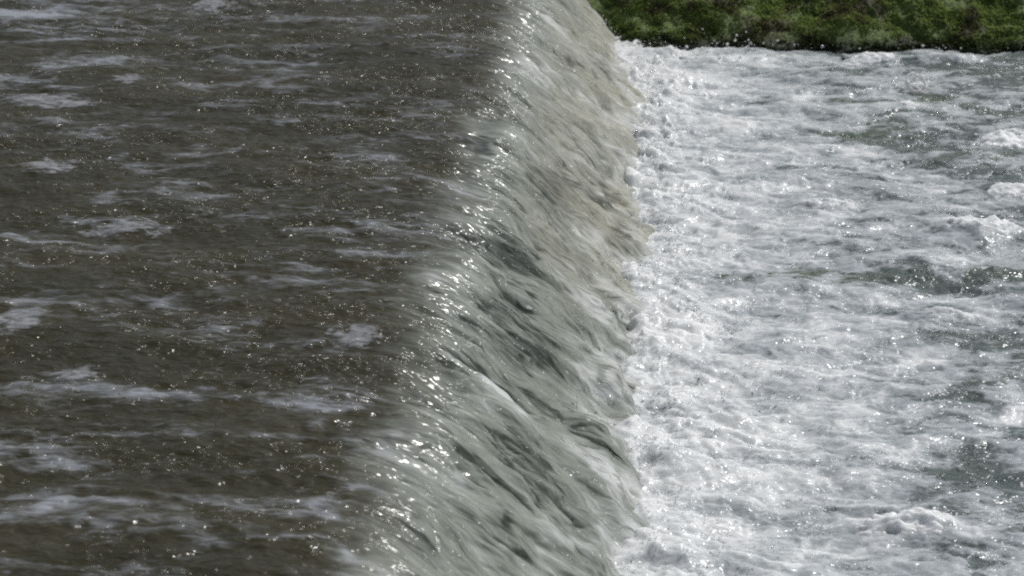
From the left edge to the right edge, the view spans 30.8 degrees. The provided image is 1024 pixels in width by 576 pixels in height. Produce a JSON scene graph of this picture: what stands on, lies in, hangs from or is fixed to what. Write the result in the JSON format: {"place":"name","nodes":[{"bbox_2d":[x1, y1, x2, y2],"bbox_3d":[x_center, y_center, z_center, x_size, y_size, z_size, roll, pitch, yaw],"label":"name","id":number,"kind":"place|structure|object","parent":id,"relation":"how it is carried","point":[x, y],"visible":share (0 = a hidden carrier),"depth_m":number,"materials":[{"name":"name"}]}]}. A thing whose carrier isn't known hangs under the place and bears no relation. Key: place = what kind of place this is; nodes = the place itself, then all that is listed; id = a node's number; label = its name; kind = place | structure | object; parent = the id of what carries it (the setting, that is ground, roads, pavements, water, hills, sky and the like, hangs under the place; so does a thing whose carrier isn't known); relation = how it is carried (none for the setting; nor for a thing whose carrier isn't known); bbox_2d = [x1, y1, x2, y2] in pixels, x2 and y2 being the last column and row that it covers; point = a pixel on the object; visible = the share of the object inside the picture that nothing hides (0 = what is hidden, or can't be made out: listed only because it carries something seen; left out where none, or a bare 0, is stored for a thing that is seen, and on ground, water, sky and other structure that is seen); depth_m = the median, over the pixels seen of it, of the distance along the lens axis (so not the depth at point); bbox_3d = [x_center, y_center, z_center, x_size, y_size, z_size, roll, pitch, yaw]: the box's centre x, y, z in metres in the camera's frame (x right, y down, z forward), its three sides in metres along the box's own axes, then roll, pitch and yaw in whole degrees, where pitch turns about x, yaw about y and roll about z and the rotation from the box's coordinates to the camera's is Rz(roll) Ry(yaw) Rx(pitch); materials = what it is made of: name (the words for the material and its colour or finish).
{"place":"outdoors","nodes":[
{"label":"outdoors","id":0,"kind":"place"},
{"bbox_2d":[0,0,477,575],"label":"river water","id":1,"kind":"structure","parent":0,"point":[258,162],"depth_m":4.91,"materials":[{"name":"brown liquid"}]},
{"bbox_2d":[0,311,36,327],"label":"foam clump","id":2,"kind":"object","parent":1,"relation":"on","point":[19,322],"visible":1,"depth_m":4.44,"materials":[{"name":"white liquid"}]},
{"bbox_2d":[7,94,86,108],"bbox_3d":[-1.546,-0.623,6.202,0.526,0.024,0.230,1,22,3],"label":"foam clump","id":3,"kind":"object","parent":1,"relation":"on","point":[63,102],"visible":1,"depth_m":6.19,"materials":[{"name":"grey liquid"}]},
{"bbox_2d":[32,158,72,172],"bbox_3d":[-1.373,-0.366,5.565,0.284,0.016,0.207,1,22,3],"label":"foam clump","id":4,"kind":"object","parent":1,"relation":"on","point":[47,164],"visible":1,"depth_m":5.57,"materials":[{"name":"grey liquid"}]},
{"bbox_2d":[54,367,95,380],"bbox_3d":[-0.985,0.194,4.184,0.202,0.014,0.161,1,22,3],"label":"foam clump","id":5,"kind":"object","parent":1,"relation":"on","point":[77,374],"visible":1,"depth_m":4.17,"materials":[{"name":"white liquid"}]},
{"bbox_2d":[80,219,161,234],"bbox_3d":[-1.058,-0.164,5.075,0.344,0.025,0.207,1,22,3],"label":"foam clump","id":6,"kind":"object","parent":1,"relation":"on","point":[126,225],"visible":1,"depth_m":5.07,"materials":[{"name":"grey liquid"}]},
{"bbox_2d":[115,74,137,82],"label":"foam clump","id":7,"kind":"object","parent":1,"relation":"on","point":[125,78],"visible":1,"depth_m":6.45,"materials":[{"name":"grey liquid"}]},
{"bbox_2d":[193,0,235,11],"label":"foam clump","id":8,"kind":"object","parent":1,"relation":"on","point":[210,2],"visible":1,"depth_m":7.43,"materials":[{"name":"grey liquid"}]},
{"bbox_2d":[327,324,381,344],"bbox_3d":[-0.368,0.117,4.391,0.202,0.022,0.207,1,22,3],"label":"foam clump","id":9,"kind":"object","parent":1,"relation":"on","point":[354,335],"visible":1,"depth_m":4.38,"materials":[{"name":"white liquid"}]},
{"bbox_2d":[281,0,654,575],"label":"waterfall","id":10,"kind":"structure","parent":0,"point":[464,430],"depth_m":4.76,"materials":[{"name":"liquid"}]},
{"bbox_2d":[587,0,1023,59],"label":"mossy bank","id":11,"kind":"structure","parent":0,"point":[985,27],"depth_m":8.68,"materials":[{"name":"green plant"}]},
{"bbox_2d":[612,36,1023,575],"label":"pool water","id":12,"kind":"structure","parent":0,"point":[918,285],"depth_m":5.65,"materials":[{"name":"white liquid"}]},
{"bbox_2d":[693,91,715,97],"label":"foam clump","id":13,"kind":"object","parent":12,"relation":"on","point":[710,93],"visible":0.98,"depth_m":7.84,"materials":[{"name":"white liquid"}]},
{"bbox_2d":[567,13,1022,575],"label":"spray","id":14,"kind":"object","parent":12,"relation":"on","point":[677,279],"visible":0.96,"depth_m":5.51,"materials":[{"name":"white liquid"}]},
{"bbox_2d":[807,198,846,209],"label":"foam clump","id":15,"kind":"object","parent":12,"relation":"on","point":[828,203],"visible":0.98,"depth_m":6.58,"materials":[{"name":"white liquid"}]},
{"bbox_2d":[848,51,894,64],"bbox_3d":[1.635,-1.043,8.462,0.243,0.055,0.146,1,22,3],"label":"foam clump","id":16,"kind":"object","parent":12,"relation":"on","point":[869,58],"visible":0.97,"depth_m":8.44,"materials":[{"name":"white liquid"}]},
{"bbox_2d":[858,507,942,535],"bbox_3d":[0.935,0.563,4.461,0.243,0.074,0.122,1,22,3],"label":"foam clump","id":17,"kind":"object","parent":12,"relation":"on","point":[912,519],"visible":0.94,"depth_m":4.44,"materials":[{"name":"white liquid"}]},
{"bbox_2d":[897,100,913,106],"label":"foam clump","id":18,"kind":"object","parent":12,"relation":"on","point":[908,103],"visible":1,"depth_m":7.70,"materials":[{"name":"white liquid"}]},
{"bbox_2d":[905,71,928,93],"bbox_3d":[1.726,-0.871,7.938,0.111,0.121,0.045,13,-24,-13],"label":"splash ring","id":19,"kind":"object","parent":12,"relation":"on","point":[911,89],"visible":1,"depth_m":7.93,"materials":[{"name":"white liquid"}]},
{"bbox_2d":[947,215,1011,229],"bbox_3d":[1.590,-0.214,6.352,0.243,0.069,0.122,1,22,3],"label":"foam clump","id":20,"kind":"object","parent":12,"relation":"on","point":[988,222],"visible":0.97,"depth_m":6.33,"materials":[{"name":"white liquid"}]},
{"bbox_2d":[974,129,1023,149],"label":"foam clump","id":21,"kind":"object","parent":12,"relation":"on","point":[999,138],"visible":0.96,"depth_m":7.28,"materials":[{"name":"white liquid"}]},
{"bbox_2d":[986,182,1023,195],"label":"foam clump","id":22,"kind":"object","parent":12,"relation":"on","point":[1001,188],"visible":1,"depth_m":6.72,"materials":[{"name":"white liquid"}]}
]}

